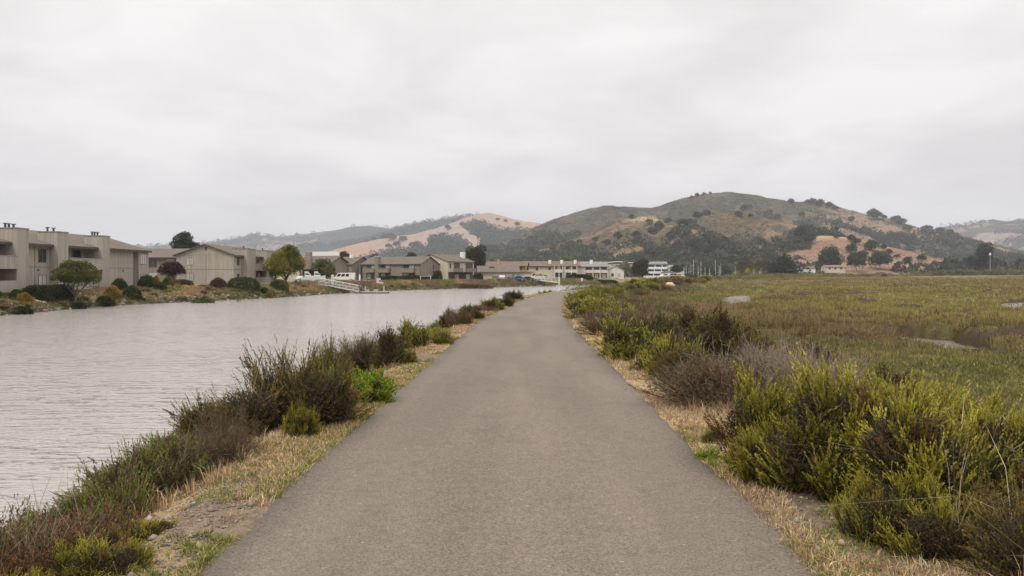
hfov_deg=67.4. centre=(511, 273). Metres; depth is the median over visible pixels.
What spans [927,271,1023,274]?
scrub
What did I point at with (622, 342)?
coyote brush
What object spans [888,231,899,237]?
oak tree
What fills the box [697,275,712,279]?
coyote brush
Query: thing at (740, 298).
creek water
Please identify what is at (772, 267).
tree
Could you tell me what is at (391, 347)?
dark shrub
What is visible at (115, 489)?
sagebrush
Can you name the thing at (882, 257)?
tree
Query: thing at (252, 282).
hedge
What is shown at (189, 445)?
sagebrush
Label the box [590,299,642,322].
coyote brush
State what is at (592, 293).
coyote brush
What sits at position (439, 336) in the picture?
coyote brush
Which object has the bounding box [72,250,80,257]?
window
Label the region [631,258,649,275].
tree
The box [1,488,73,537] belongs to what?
sagebrush
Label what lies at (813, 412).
coyote brush
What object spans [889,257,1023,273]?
woodland
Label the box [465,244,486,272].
conifer
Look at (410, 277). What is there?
hedge
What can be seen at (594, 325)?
twiggy shrub
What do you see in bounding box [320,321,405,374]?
twiggy shrub
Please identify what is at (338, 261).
apartment building
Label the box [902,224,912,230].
oak tree
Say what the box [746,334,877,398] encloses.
dead shrub
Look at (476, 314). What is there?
dark shrub
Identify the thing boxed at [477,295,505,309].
coyote brush
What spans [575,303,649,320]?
brown shrub
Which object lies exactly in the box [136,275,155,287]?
shrub
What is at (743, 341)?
dark shrub
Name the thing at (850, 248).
oak tree
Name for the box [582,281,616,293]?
coyote brush
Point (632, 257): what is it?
oak tree
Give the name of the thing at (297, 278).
parked car
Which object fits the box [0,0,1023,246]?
sky
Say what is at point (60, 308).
riprap
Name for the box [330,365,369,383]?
fennel
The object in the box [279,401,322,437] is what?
coyote brush
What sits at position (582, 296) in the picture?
coyote brush
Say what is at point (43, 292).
hedge
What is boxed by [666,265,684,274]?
house
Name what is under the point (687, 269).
woodland
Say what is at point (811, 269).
shed
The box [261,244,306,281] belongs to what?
tree
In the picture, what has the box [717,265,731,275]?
tree
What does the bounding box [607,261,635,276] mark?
warehouse
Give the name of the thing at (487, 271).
garage building
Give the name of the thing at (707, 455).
weed
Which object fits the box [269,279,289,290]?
hedge
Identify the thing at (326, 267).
tree
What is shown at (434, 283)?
bank grass
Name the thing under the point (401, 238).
oak tree
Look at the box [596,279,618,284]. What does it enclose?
hedge
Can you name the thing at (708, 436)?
sagebrush
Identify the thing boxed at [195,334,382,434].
dark shrub
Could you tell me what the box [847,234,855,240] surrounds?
oak tree
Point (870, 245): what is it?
oak tree
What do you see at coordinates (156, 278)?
orange shrub
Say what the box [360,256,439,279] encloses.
apartment building
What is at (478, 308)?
brown shrub
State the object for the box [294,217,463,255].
hill
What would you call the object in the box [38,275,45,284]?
window
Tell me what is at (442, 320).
dark shrub
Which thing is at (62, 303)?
sagebrush
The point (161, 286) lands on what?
shrub
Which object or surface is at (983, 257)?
tree
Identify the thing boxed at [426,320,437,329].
sagebrush
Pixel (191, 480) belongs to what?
dry grass
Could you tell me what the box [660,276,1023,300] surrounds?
marsh plants
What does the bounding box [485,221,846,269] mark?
woodland
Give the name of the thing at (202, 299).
shrub
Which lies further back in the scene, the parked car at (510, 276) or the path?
the parked car at (510, 276)
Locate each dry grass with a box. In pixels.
[106,297,529,575]
[108,295,521,521]
[562,301,1008,575]
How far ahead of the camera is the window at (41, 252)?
89.25 m
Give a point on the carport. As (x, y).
(290, 277)
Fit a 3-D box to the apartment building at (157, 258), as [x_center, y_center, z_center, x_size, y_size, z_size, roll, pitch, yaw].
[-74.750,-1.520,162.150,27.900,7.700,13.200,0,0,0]
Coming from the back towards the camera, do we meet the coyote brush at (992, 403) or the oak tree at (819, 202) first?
the oak tree at (819, 202)
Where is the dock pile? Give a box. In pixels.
[359,263,360,292]
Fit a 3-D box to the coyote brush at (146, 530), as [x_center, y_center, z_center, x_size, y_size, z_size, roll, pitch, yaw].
[-2.304,1.587,4.699,0.498,0.217,0.491,0,0,-10]
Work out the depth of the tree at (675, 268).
320.73 m
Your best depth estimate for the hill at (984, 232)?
3133.84 m
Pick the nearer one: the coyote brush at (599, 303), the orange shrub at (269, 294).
the coyote brush at (599, 303)
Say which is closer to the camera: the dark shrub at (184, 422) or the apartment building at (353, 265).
the dark shrub at (184, 422)
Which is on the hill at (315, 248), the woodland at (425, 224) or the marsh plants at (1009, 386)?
the woodland at (425, 224)
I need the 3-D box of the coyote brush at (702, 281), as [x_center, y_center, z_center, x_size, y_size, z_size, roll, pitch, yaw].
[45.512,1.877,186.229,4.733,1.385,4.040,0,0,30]
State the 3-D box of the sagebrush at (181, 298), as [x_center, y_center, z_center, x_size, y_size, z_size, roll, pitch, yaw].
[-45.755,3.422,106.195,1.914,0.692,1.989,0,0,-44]
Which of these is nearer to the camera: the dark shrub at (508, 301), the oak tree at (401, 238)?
the dark shrub at (508, 301)
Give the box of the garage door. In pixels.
[483,273,489,278]
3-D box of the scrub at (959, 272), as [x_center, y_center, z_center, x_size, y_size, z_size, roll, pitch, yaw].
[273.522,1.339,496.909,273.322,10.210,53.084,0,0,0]
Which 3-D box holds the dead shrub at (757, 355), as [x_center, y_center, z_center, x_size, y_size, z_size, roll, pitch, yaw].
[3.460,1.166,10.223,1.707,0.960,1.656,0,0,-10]
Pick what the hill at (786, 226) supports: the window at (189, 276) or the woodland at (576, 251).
the woodland at (576, 251)
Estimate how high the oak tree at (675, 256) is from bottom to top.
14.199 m
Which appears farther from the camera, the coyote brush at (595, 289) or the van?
the van
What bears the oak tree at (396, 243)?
on the hill at (358, 249)
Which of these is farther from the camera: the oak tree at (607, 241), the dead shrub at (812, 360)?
the oak tree at (607, 241)
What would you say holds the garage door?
in the garage building at (487, 271)
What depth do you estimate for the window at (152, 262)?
156.98 m
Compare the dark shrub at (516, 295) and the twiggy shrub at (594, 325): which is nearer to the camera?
the twiggy shrub at (594, 325)
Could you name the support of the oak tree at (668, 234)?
on the hill at (786, 226)
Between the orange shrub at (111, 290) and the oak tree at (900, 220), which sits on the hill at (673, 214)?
the oak tree at (900, 220)
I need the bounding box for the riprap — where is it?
[0,282,587,314]
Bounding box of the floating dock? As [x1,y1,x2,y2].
[355,286,389,292]
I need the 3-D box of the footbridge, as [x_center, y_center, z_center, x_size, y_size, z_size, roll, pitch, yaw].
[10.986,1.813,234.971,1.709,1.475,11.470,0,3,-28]
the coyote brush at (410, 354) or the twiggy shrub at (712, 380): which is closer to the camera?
the twiggy shrub at (712, 380)
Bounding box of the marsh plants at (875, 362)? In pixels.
[840,357,1023,412]
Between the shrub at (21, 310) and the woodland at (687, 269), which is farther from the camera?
the woodland at (687, 269)
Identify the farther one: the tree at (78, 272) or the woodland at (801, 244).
the woodland at (801, 244)
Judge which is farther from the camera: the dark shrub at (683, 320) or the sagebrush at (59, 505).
the dark shrub at (683, 320)
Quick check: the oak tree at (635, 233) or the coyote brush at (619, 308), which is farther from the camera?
the oak tree at (635, 233)
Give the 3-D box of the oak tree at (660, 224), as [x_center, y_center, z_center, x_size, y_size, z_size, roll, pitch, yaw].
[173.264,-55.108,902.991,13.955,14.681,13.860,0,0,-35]
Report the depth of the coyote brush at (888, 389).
6.56 m
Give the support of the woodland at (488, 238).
on the hill at (358, 249)
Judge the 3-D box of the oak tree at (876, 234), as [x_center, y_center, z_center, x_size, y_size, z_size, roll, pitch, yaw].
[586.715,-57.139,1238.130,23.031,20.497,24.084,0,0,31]
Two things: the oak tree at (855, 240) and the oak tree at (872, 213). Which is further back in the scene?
the oak tree at (872, 213)
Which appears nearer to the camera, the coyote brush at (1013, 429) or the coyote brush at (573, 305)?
the coyote brush at (1013, 429)
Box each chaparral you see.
[487,192,1023,258]
[542,209,1013,268]
[780,242,941,273]
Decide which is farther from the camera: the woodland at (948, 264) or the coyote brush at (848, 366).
the woodland at (948, 264)
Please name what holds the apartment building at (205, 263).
on the ground at (968, 335)
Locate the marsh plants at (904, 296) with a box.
[667,281,1023,307]
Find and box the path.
[200,287,823,575]
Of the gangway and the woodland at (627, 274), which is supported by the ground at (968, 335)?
the woodland at (627, 274)
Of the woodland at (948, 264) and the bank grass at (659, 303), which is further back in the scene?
the woodland at (948, 264)
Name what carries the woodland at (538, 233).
on the hill at (673, 214)
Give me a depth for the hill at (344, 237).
4451.23 m
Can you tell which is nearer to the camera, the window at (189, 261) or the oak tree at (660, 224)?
the window at (189, 261)
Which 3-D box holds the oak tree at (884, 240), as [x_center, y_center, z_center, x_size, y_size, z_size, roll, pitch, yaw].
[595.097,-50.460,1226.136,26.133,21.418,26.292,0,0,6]
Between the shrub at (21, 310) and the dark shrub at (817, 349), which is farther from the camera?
the shrub at (21, 310)
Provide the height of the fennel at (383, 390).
0.502 m
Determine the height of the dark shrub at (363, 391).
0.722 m
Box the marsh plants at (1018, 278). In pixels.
[711,276,1023,285]
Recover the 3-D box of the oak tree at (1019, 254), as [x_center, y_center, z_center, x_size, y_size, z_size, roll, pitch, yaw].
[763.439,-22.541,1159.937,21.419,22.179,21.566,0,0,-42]
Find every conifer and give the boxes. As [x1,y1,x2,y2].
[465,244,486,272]
[768,252,798,273]
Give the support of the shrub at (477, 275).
on the ground at (968, 335)
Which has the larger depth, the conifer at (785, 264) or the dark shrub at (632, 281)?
the conifer at (785, 264)
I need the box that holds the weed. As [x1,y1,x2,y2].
[690,448,721,460]
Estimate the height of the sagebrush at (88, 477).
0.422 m
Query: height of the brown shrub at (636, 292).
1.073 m
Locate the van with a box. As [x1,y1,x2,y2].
[334,273,355,280]
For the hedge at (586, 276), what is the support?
on the ground at (968, 335)
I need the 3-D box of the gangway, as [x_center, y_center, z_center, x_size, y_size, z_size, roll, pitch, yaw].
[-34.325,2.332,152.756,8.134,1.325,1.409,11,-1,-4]
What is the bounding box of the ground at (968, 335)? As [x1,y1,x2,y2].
[0,271,1023,575]
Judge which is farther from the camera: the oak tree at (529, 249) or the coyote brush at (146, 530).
the oak tree at (529, 249)
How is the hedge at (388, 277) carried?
on the ground at (968, 335)
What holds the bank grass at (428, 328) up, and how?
on the ground at (968, 335)
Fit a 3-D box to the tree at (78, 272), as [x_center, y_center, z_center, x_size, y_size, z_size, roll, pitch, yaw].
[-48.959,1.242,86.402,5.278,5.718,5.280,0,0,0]
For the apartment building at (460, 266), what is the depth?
229.28 m
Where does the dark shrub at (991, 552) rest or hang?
on the ground at (968, 335)
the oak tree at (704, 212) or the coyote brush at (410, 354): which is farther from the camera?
the oak tree at (704, 212)
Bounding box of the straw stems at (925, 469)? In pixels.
[652,324,1023,573]
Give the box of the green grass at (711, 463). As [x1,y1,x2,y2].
[563,307,936,575]
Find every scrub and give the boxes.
[560,273,939,293]
[732,268,1023,276]
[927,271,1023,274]
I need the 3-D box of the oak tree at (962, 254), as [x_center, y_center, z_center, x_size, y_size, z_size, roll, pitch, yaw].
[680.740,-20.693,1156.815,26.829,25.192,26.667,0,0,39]
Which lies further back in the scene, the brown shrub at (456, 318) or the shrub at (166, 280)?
the shrub at (166, 280)
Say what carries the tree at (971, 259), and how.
on the ground at (968, 335)
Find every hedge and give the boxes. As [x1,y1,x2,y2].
[22,284,59,300]
[49,284,75,299]
[168,279,194,285]
[226,276,260,290]
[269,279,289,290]
[376,276,401,279]
[398,274,427,279]
[427,275,441,279]
[454,283,493,288]
[565,274,593,279]
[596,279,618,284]
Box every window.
[38,248,45,261]
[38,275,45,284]
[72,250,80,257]
[140,254,146,264]
[149,259,156,266]
[149,272,156,276]
[186,258,192,264]
[186,273,192,280]
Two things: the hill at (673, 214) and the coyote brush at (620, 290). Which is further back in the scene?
the hill at (673, 214)
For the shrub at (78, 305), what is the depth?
85.60 m
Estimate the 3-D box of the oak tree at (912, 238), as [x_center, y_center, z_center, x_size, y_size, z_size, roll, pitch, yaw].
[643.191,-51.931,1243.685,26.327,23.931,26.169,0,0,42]
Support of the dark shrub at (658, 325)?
on the ground at (968, 335)
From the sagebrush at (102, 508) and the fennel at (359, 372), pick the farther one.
the fennel at (359, 372)
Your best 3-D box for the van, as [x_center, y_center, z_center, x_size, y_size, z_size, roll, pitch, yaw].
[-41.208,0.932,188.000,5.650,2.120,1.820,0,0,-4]
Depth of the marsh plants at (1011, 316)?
33.73 m
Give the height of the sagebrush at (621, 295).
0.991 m
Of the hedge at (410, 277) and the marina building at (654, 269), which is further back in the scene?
the marina building at (654, 269)
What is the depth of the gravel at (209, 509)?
5.10 m
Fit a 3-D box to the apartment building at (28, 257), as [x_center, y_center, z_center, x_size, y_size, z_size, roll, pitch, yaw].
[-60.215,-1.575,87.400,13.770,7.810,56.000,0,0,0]
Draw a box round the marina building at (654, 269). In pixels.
[644,262,669,277]
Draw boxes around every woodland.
[134,224,393,249]
[272,212,479,251]
[360,218,529,258]
[474,265,643,276]
[484,229,589,258]
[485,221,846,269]
[485,240,597,262]
[666,262,809,275]
[757,211,1016,260]
[758,234,811,257]
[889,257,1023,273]
[939,218,1023,249]
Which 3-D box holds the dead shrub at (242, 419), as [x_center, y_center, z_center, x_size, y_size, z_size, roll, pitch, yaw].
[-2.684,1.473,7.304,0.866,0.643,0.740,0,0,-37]
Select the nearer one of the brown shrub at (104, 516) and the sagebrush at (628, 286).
the brown shrub at (104, 516)
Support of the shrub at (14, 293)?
on the ground at (968, 335)
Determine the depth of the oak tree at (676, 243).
742.74 m
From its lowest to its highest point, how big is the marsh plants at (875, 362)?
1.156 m
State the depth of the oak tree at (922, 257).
601.01 m
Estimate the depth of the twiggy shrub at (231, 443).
6.50 m
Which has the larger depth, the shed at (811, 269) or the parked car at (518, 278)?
the shed at (811, 269)
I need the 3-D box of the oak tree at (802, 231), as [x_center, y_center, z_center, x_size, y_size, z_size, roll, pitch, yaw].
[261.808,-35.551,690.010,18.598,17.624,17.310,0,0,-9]
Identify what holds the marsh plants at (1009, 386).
on the ground at (968, 335)
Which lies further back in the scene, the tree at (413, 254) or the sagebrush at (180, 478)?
the tree at (413, 254)
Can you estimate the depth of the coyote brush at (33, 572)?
3.88 m
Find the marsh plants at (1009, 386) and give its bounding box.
[837,350,1023,421]
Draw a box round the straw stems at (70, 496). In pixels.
[0,361,260,575]
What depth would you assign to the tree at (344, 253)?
260.53 m
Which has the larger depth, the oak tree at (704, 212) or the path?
the oak tree at (704, 212)
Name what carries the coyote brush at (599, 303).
on the ground at (968, 335)
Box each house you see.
[608,265,624,278]
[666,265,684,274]
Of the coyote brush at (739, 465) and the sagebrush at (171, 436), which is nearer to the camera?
the coyote brush at (739, 465)
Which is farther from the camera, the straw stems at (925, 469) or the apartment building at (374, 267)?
the apartment building at (374, 267)
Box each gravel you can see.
[124,344,444,575]
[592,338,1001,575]
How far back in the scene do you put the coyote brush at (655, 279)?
117.79 m
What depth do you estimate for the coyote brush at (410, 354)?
14.08 m
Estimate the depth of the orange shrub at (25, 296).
80.18 m
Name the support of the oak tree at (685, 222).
on the hill at (786, 226)
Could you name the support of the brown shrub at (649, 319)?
on the ground at (968, 335)
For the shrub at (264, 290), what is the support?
on the ground at (968, 335)
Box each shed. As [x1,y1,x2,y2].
[799,266,815,272]
[821,265,844,272]
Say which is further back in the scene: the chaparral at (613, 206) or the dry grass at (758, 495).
the chaparral at (613, 206)
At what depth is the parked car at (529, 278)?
237.55 m
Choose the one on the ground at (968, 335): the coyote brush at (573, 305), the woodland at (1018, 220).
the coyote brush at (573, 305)
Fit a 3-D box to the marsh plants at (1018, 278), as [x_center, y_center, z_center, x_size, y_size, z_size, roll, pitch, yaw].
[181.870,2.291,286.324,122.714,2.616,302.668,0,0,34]
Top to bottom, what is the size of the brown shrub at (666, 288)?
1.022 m
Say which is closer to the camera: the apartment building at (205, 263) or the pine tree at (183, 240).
the apartment building at (205, 263)
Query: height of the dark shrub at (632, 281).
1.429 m
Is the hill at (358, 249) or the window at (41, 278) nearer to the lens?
the window at (41, 278)
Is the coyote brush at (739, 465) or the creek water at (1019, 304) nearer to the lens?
the coyote brush at (739, 465)
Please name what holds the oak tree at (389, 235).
on the hill at (358, 249)
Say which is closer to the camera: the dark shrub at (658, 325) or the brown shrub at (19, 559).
the brown shrub at (19, 559)
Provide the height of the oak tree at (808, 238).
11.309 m
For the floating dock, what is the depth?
152.98 m
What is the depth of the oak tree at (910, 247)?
1207.59 m
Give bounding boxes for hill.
[140,226,389,250]
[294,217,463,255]
[302,213,540,257]
[465,192,1022,259]
[538,210,997,267]
[772,236,943,274]
[943,221,1023,249]
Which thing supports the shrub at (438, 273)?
on the ground at (968, 335)
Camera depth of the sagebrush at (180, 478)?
6.13 m
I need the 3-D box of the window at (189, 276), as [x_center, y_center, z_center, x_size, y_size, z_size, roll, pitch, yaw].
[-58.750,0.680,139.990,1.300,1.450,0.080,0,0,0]
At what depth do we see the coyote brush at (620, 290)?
69.78 m
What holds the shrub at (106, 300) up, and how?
on the ground at (968, 335)
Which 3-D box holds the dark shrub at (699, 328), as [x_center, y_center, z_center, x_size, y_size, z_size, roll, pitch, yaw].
[3.811,1.141,14.568,1.949,1.323,2.213,0,0,42]
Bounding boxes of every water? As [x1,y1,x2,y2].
[0,285,601,526]
[723,296,750,302]
[899,336,976,348]
[995,302,1023,308]
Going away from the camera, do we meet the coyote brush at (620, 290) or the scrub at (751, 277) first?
the coyote brush at (620, 290)
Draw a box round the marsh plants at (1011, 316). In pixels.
[648,298,1023,369]
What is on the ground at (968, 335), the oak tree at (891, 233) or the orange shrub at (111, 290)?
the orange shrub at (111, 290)
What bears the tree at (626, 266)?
on the ground at (968, 335)
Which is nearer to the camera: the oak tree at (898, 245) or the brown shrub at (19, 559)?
the brown shrub at (19, 559)
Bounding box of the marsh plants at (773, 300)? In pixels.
[640,291,1023,350]
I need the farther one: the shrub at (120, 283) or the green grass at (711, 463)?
the shrub at (120, 283)
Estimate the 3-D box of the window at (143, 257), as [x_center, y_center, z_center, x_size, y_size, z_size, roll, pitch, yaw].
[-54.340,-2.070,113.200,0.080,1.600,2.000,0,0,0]
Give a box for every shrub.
[0,487,145,575]
[0,493,148,568]
[8,289,22,298]
[11,305,33,314]
[16,292,33,303]
[71,302,86,308]
[95,295,116,306]
[103,284,120,297]
[110,278,127,289]
[122,284,142,298]
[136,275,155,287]
[153,275,159,282]
[153,282,167,290]
[158,381,275,441]
[162,276,172,285]
[164,415,275,472]
[177,392,267,445]
[191,295,215,302]
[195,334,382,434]
[209,277,227,287]
[258,287,268,293]
[265,291,272,297]
[274,365,366,419]
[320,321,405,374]
[351,321,413,371]
[433,270,442,278]
[435,307,454,328]
[444,306,474,326]
[459,302,484,318]
[472,303,498,311]
[473,272,483,279]
[496,295,515,306]
[502,289,523,299]
[572,303,646,335]
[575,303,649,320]
[619,301,650,313]
[623,345,813,408]
[624,278,643,283]
[624,307,670,321]
[625,307,686,341]
[626,297,651,305]
[629,289,653,295]
[647,300,763,360]
[649,338,724,383]
[659,283,675,290]
[662,279,682,284]
[666,277,684,281]
[668,302,702,338]
[677,278,691,283]
[707,319,778,362]
[710,329,825,380]
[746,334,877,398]
[771,334,844,370]
[814,357,920,395]
[895,462,1023,575]
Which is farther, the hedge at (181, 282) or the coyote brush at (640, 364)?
the hedge at (181, 282)
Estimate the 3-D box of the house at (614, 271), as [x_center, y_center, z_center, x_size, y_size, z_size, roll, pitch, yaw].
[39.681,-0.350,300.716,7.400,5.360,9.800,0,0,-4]
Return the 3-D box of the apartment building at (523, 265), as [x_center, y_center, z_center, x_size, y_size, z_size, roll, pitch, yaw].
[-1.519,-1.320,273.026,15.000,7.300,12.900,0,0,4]
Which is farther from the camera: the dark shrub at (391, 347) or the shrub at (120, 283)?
the shrub at (120, 283)
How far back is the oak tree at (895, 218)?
1450.07 m
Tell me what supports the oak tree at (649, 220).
on the hill at (786, 226)
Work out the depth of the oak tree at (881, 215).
1428.02 m
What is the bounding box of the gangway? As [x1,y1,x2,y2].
[318,278,360,291]
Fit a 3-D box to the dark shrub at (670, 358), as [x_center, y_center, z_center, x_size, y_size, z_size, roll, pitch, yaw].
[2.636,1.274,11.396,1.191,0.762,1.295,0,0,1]
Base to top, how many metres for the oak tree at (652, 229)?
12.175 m
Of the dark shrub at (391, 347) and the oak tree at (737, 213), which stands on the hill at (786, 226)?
the oak tree at (737, 213)
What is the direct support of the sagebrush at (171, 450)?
on the ground at (968, 335)
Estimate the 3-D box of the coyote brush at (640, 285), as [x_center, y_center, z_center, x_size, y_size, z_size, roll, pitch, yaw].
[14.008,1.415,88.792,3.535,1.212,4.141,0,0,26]
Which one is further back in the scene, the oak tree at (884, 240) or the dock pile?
the oak tree at (884, 240)
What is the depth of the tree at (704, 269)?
468.74 m
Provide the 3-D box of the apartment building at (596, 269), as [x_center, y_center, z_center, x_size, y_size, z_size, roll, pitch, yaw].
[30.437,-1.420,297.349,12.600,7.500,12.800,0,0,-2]
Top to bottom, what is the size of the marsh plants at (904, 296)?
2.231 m
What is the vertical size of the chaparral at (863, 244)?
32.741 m
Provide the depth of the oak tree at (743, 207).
1347.77 m
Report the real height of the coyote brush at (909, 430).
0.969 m
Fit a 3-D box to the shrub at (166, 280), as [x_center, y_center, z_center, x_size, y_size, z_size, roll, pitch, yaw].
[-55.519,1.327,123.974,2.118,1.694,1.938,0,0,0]
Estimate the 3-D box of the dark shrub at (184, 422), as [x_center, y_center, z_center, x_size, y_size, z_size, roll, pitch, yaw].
[-2.809,1.441,7.920,1.327,0.738,1.443,0,0,19]
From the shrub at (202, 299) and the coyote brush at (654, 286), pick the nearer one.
the coyote brush at (654, 286)
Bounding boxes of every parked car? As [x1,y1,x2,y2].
[293,276,304,281]
[506,274,513,278]
[511,276,524,280]
[524,276,534,280]
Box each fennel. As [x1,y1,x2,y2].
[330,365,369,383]
[352,364,397,404]
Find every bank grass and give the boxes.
[0,277,601,314]
[0,289,577,561]
[600,281,1023,421]
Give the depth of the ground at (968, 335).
7.62 m
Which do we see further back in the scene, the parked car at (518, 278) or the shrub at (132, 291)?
the parked car at (518, 278)
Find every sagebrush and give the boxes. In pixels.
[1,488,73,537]
[2,470,168,543]
[2,501,62,541]
[35,443,201,523]
[47,456,124,508]
[55,301,67,304]
[73,429,224,506]
[113,422,216,488]
[115,428,178,456]
[148,433,246,475]
[176,297,187,300]
[304,321,354,376]
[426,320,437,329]
[606,292,628,299]
[613,282,641,291]
[699,430,719,442]
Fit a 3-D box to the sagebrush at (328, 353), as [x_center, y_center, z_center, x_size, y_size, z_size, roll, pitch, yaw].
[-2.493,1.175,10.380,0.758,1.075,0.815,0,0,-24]
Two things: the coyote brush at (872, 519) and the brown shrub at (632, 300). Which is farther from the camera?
the brown shrub at (632, 300)
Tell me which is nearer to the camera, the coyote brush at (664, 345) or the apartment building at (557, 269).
the coyote brush at (664, 345)
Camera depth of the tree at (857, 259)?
563.33 m
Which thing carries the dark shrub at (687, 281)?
on the ground at (968, 335)
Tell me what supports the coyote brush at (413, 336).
on the ground at (968, 335)
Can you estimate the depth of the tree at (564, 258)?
333.76 m
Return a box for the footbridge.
[536,276,558,282]
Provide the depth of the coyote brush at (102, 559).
4.06 m
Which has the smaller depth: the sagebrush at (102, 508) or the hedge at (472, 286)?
the sagebrush at (102, 508)
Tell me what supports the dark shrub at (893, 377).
on the ground at (968, 335)
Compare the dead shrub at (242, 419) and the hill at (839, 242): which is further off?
the hill at (839, 242)
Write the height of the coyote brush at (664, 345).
0.891 m
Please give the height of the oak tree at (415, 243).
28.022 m
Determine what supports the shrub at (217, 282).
on the ground at (968, 335)
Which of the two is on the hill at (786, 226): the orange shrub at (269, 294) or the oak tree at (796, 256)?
the oak tree at (796, 256)
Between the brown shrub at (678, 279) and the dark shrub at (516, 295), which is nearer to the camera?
the dark shrub at (516, 295)
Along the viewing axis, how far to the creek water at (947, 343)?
34.84 m
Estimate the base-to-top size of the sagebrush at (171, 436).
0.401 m
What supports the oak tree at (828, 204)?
on the hill at (673, 214)
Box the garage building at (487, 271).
[477,266,532,278]
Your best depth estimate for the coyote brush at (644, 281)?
107.72 m
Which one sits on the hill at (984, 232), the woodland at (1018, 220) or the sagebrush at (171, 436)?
the woodland at (1018, 220)
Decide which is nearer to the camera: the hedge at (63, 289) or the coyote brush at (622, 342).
the coyote brush at (622, 342)
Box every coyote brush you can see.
[0,564,50,575]
[32,532,157,575]
[85,515,179,549]
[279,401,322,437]
[392,317,434,350]
[401,348,419,362]
[428,322,456,344]
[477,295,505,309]
[560,297,635,319]
[561,286,612,300]
[562,292,604,312]
[566,291,606,304]
[567,284,616,296]
[580,293,610,302]
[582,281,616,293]
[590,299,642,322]
[593,308,662,360]
[611,284,626,294]
[621,281,646,289]
[625,278,657,283]
[626,342,658,370]
[642,324,700,376]
[643,277,665,283]
[643,281,661,290]
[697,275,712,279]
[697,279,708,283]
[703,342,991,505]
[718,409,815,493]
[790,358,999,419]
[815,350,875,381]
[825,466,978,564]
[838,371,1023,519]
[878,399,1023,523]
[891,372,1020,425]
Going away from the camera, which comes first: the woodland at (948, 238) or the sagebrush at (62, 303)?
the sagebrush at (62, 303)
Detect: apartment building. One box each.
[0,223,151,292]
[148,249,187,281]
[172,244,276,283]
[301,252,349,280]
[343,255,366,279]
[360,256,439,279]
[427,252,475,279]
[485,259,529,271]
[527,260,580,277]
[579,260,608,277]
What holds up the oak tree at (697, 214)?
on the hill at (786, 226)
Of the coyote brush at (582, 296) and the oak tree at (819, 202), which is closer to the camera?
the coyote brush at (582, 296)
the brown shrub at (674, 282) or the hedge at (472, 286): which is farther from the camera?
the hedge at (472, 286)
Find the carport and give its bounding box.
[287,269,320,280]
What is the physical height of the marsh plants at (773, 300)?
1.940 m
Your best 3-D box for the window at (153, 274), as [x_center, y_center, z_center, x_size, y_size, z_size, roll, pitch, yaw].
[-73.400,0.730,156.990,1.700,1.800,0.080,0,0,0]
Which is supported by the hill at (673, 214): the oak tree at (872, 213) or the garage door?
the oak tree at (872, 213)
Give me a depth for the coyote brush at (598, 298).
37.82 m
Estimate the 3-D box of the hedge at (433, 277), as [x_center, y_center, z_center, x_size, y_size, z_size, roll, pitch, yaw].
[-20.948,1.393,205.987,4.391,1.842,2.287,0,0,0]
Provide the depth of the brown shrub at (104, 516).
5.07 m
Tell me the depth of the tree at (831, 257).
561.85 m
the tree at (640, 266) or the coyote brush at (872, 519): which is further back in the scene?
the tree at (640, 266)
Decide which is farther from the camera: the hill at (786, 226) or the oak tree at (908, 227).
the oak tree at (908, 227)
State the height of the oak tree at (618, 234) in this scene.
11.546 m
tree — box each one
[49,260,101,301]
[157,260,185,278]
[169,231,196,248]
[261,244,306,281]
[309,257,336,278]
[340,250,349,256]
[385,232,393,239]
[392,241,400,247]
[398,235,405,241]
[406,251,416,256]
[409,241,421,246]
[526,247,534,252]
[557,256,572,260]
[602,239,610,244]
[613,231,622,238]
[617,261,631,277]
[622,255,638,260]
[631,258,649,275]
[632,230,641,236]
[644,218,653,223]
[647,226,658,233]
[654,220,665,229]
[663,217,672,222]
[665,230,673,238]
[666,254,683,260]
[670,265,683,271]
[671,241,684,247]
[676,218,689,227]
[691,211,702,218]
[695,264,711,274]
[702,210,710,214]
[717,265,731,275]
[734,211,742,215]
[734,258,757,273]
[740,204,748,210]
[753,257,770,273]
[766,262,778,273]
[791,254,807,260]
[793,225,812,236]
[799,234,815,241]
[815,198,824,205]
[815,246,844,264]
[825,201,832,207]
[845,243,857,252]
[845,251,867,271]
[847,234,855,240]
[850,237,860,244]
[863,241,880,250]
[866,208,880,218]
[867,250,893,268]
[870,232,882,239]
[874,211,883,218]
[876,235,892,244]
[887,242,902,248]
[888,215,901,221]
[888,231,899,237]
[896,218,906,224]
[900,234,916,244]
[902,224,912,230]
[903,244,916,251]
[916,254,926,260]
[957,252,971,258]
[962,255,981,267]
[974,242,993,269]
[1009,251,1023,260]

